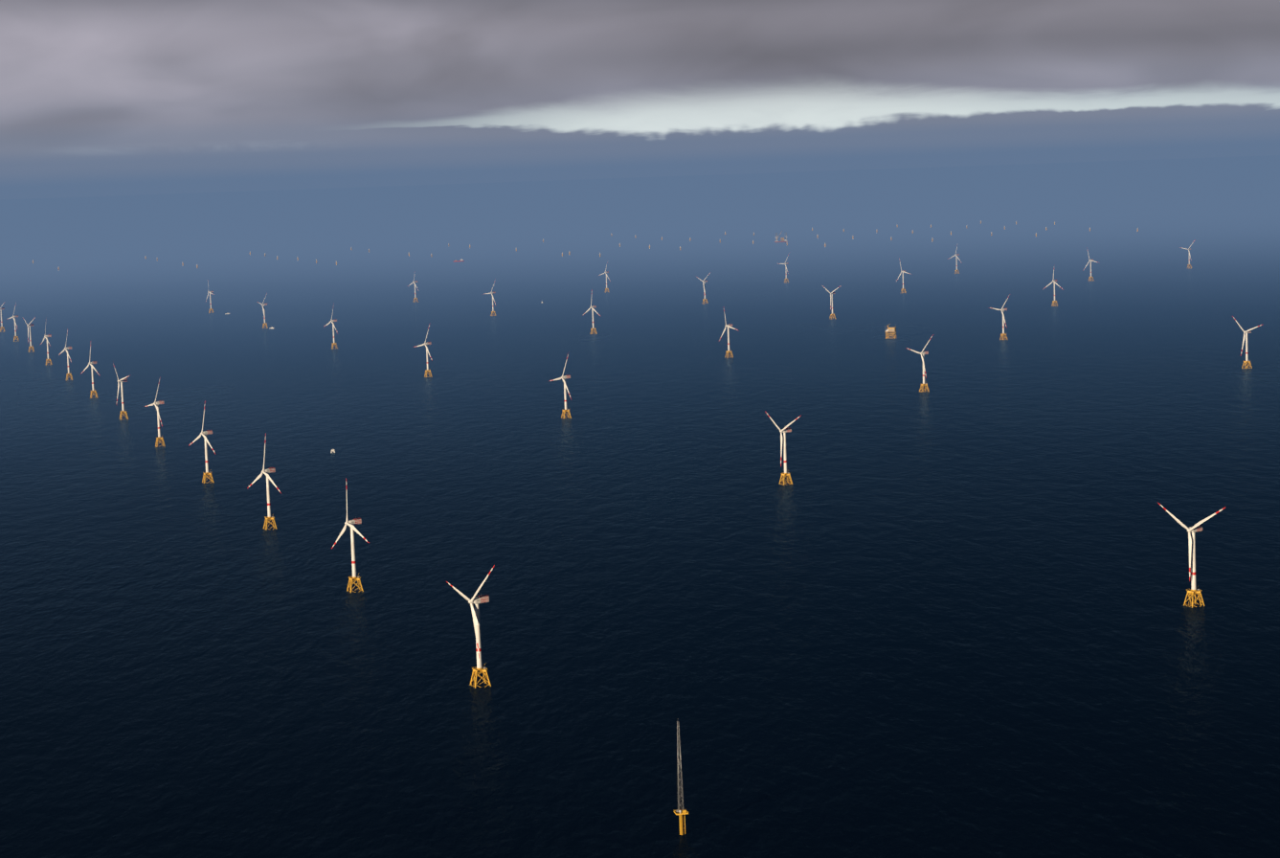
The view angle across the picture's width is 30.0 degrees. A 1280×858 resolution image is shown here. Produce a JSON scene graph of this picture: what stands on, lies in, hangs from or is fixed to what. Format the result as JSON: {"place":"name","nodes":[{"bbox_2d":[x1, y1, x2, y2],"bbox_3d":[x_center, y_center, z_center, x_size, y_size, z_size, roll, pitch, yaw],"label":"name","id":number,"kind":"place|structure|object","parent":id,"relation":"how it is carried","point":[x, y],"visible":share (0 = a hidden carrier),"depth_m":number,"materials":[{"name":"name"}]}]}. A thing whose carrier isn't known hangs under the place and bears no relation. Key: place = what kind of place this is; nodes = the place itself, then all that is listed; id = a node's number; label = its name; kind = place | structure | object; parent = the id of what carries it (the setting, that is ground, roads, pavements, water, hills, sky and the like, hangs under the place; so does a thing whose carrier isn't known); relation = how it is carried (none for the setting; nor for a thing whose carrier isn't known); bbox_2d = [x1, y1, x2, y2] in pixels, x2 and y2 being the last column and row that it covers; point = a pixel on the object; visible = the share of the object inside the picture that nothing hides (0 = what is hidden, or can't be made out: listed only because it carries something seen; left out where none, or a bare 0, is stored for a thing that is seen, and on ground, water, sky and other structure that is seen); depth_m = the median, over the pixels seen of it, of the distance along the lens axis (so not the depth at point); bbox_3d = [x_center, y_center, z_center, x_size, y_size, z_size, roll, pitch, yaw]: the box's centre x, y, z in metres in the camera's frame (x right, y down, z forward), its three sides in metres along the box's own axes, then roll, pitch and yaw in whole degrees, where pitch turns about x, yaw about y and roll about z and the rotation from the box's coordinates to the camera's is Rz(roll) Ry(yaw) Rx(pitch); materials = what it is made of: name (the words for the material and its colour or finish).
{"place":"outdoors","nodes":[
{"label":"outdoors","id":0,"kind":"place"},
{"bbox_2d":[0,155,1279,857],"bbox_3d":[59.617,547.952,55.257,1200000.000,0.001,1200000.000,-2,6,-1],"label":"sea water","id":1,"kind":"structure","parent":0,"point":[950,615],"depth_m":3869.03,"materials":[{"name":"blue liquid"}]},
{"bbox_2d":[0,302,4,332],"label":"wind turbine","id":2,"kind":"object","parent":1,"relation":"on","point":[1,308],"visible":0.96,"depth_m":9884.12,"materials":[{"name":"white metal"}]},
{"bbox_2d":[8,302,19,341],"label":"wind turbine","id":3,"kind":"object","parent":1,"relation":"on","point":[15,326],"visible":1,"depth_m":9195.91,"materials":[{"name":"white metal"}]},
{"bbox_2d":[22,317,34,352],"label":"wind turbine","id":4,"kind":"object","parent":1,"relation":"on","point":[30,325],"visible":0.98,"depth_m":8530.03,"materials":[{"name":"white metal"}]},
{"bbox_2d":[41,328,51,365],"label":"wind turbine","id":5,"kind":"object","parent":1,"relation":"on","point":[48,343],"visible":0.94,"depth_m":7844.21,"materials":[{"name":"white metal"}]},
{"bbox_2d":[58,330,72,380],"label":"wind turbine","id":6,"kind":"object","parent":1,"relation":"on","point":[69,374],"visible":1,"depth_m":7177.26,"materials":[{"name":"white metal"}]},
{"bbox_2d":[80,345,99,398],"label":"wind turbine","id":7,"kind":"object","parent":1,"relation":"on","point":[93,384],"visible":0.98,"depth_m":6517.63,"materials":[{"name":"white metal"}]},
{"bbox_2d":[112,362,129,419],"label":"wind turbine","id":8,"kind":"object","parent":1,"relation":"on","point":[122,380],"visible":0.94,"depth_m":5869.80,"materials":[{"name":"white metal"}]},
{"bbox_2d":[144,376,165,447],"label":"wind turbine","id":9,"kind":"object","parent":1,"relation":"on","point":[160,401],"visible":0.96,"depth_m":5214.23,"materials":[{"name":"white metal"}]},
{"bbox_2d":[189,400,215,483],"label":"wind turbine","id":10,"kind":"object","parent":1,"relation":"on","point":[204,434],"visible":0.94,"depth_m":4532.73,"materials":[{"name":"white metal"}]},
{"bbox_2d":[205,282,213,313],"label":"wind turbine","id":11,"kind":"object","parent":1,"relation":"on","point":[211,292],"visible":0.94,"depth_m":10803.91,"materials":[{"name":"white metal"}]},
{"bbox_2d":[257,292,268,328],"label":"wind turbine","id":12,"kind":"object","parent":1,"relation":"on","point":[263,304],"visible":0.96,"depth_m":9474.28,"materials":[{"name":"white metal"}]},
{"bbox_2d":[247,443,281,530],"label":"wind turbine","id":13,"kind":"object","parent":1,"relation":"on","point":[266,472],"visible":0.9,"depth_m":3889.13,"materials":[{"name":"white metal"}]},
{"bbox_2d":[324,303,337,349],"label":"wind turbine","id":14,"kind":"object","parent":1,"relation":"on","point":[333,327],"visible":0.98,"depth_m":8140.00,"materials":[{"name":"white metal"}]},
{"bbox_2d":[331,495,368,592],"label":"wind turbine","id":15,"kind":"object","parent":1,"relation":"on","point":[354,577],"visible":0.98,"depth_m":3262.41,"materials":[{"name":"white metal"}]},
{"bbox_2d":[409,270,418,302],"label":"wind turbine","id":16,"kind":"object","parent":1,"relation":"on","point":[415,298],"visible":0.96,"depth_m":11120.84,"materials":[{"name":"white metal"}]},
{"bbox_2d":[413,325,432,377],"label":"wind turbine","id":17,"kind":"object","parent":1,"relation":"on","point":[427,352],"visible":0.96,"depth_m":6824.58,"materials":[{"name":"white metal"}]},
{"bbox_2d":[446,564,494,688],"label":"wind turbine","id":18,"kind":"object","parent":1,"relation":"on","point":[480,668],"visible":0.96,"depth_m":2621.23,"materials":[{"name":"white metal"}]},
{"bbox_2d":[485,278,495,315],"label":"wind turbine","id":19,"kind":"object","parent":1,"relation":"on","point":[493,310],"visible":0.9,"depth_m":9787.83,"materials":[{"name":"white metal"}]},
{"bbox_2d":[549,354,571,418],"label":"wind turbine","id":20,"kind":"object","parent":1,"relation":"on","point":[567,409],"visible":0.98,"depth_m":5516.45,"materials":[{"name":"white metal"}]},
{"bbox_2d":[582,289,600,334],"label":"wind turbine","id":21,"kind":"object","parent":1,"relation":"on","point":[593,309],"visible":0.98,"depth_m":8450.01,"materials":[{"name":"white metal"}]},
{"bbox_2d":[598,261,608,291],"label":"wind turbine","id":22,"kind":"object","parent":1,"relation":"on","point":[605,272],"visible":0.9,"depth_m":11447.09,"materials":[{"name":"white metal"}]},
{"bbox_2d":[673,720,688,834],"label":"meteorological mast","id":23,"kind":"object","parent":1,"relation":"in","point":[681,813],"visible":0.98,"depth_m":2006.18,"materials":[{"name":"yellow"}]},
{"bbox_2d":[697,273,709,303],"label":"wind turbine","id":24,"kind":"object","parent":1,"relation":"on","point":[704,283],"visible":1,"depth_m":10139.20,"materials":[{"name":"white metal"}]},
{"bbox_2d":[718,309,738,358],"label":"wind turbine","id":25,"kind":"object","parent":1,"relation":"on","point":[729,349],"visible":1,"depth_m":7156.39,"materials":[{"name":"white metal"}]},
{"bbox_2d":[774,232,787,243],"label":"jack up vessel","id":26,"kind":"object","parent":1,"relation":"on","point":[785,240],"visible":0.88,"depth_m":18161.31,"materials":[{"name":"grey"}]},
{"bbox_2d":[766,413,800,485],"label":"wind turbine","id":27,"kind":"object","parent":1,"relation":"on","point":[784,431],"visible":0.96,"depth_m":4219.06,"materials":[{"name":"white metal"}]},
{"bbox_2d":[779,252,789,281],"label":"wind turbine","id":28,"kind":"object","parent":1,"relation":"on","point":[785,263],"visible":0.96,"depth_m":11774.95,"materials":[{"name":"white metal"}]},
{"bbox_2d":[824,286,839,319],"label":"wind turbine","id":29,"kind":"object","parent":1,"relation":"on","point":[833,313],"visible":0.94,"depth_m":8805.96,"materials":[{"name":"white metal"}]},
{"bbox_2d":[885,323,896,338],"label":"transformer station","id":30,"kind":"object","parent":1,"relation":"in","point":[889,328],"visible":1,"depth_m":7707.58,"materials":[{"name":"yellow metal"}]},
{"bbox_2d":[896,262,909,292],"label":"wind turbine","id":31,"kind":"object","parent":1,"relation":"on","point":[903,271],"visible":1,"depth_m":10438.83,"materials":[{"name":"white metal"}]},
{"bbox_2d":[908,334,933,392],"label":"wind turbine","id":32,"kind":"object","parent":1,"relation":"on","point":[925,384],"visible":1,"depth_m":5853.74,"materials":[{"name":"white metal"}]},
{"bbox_2d":[947,246,961,273],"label":"wind turbine","id":33,"kind":"object","parent":1,"relation":"on","point":[956,255],"visible":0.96,"depth_m":12107.92,"materials":[{"name":"white metal"}]},
{"bbox_2d":[989,293,1010,339],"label":"wind turbine","id":34,"kind":"object","parent":1,"relation":"on","point":[1003,320],"visible":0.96,"depth_m":7478.20,"materials":[{"name":"white metal"}]},
{"bbox_2d":[1044,269,1062,306],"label":"wind turbine","id":35,"kind":"object","parent":1,"relation":"on","point":[1054,301],"visible":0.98,"depth_m":9133.27,"materials":[{"name":"white metal"}]},
{"bbox_2d":[1082,251,1100,281],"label":"wind turbine","id":36,"kind":"object","parent":1,"relation":"on","point":[1090,267],"visible":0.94,"depth_m":10912.30,"materials":[{"name":"white metal"}]},
{"bbox_2d":[1179,239,1195,269],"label":"wind turbine","id":37,"kind":"object","parent":1,"relation":"on","point":[1189,249],"visible":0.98,"depth_m":11800.60,"materials":[{"name":"white metal"}]},
{"bbox_2d":[1158,502,1225,607],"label":"wind turbine","id":38,"kind":"object","parent":1,"relation":"on","point":[1192,531],"visible":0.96,"depth_m":2943.55,"materials":[{"name":"white metal"}]},
{"bbox_2d":[1232,315,1261,368],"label":"wind turbine","id":39,"kind":"object","parent":1,"relation":"on","point":[1246,332],"visible":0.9,"depth_m":6181.70,"materials":[{"name":"white metal"}]},
{"bbox_2d":[0,0,1279,200],"label":"sky","id":40,"kind":"structure","parent":0,"point":[99,98],"materials":[{"name":"grey"}]}
]}

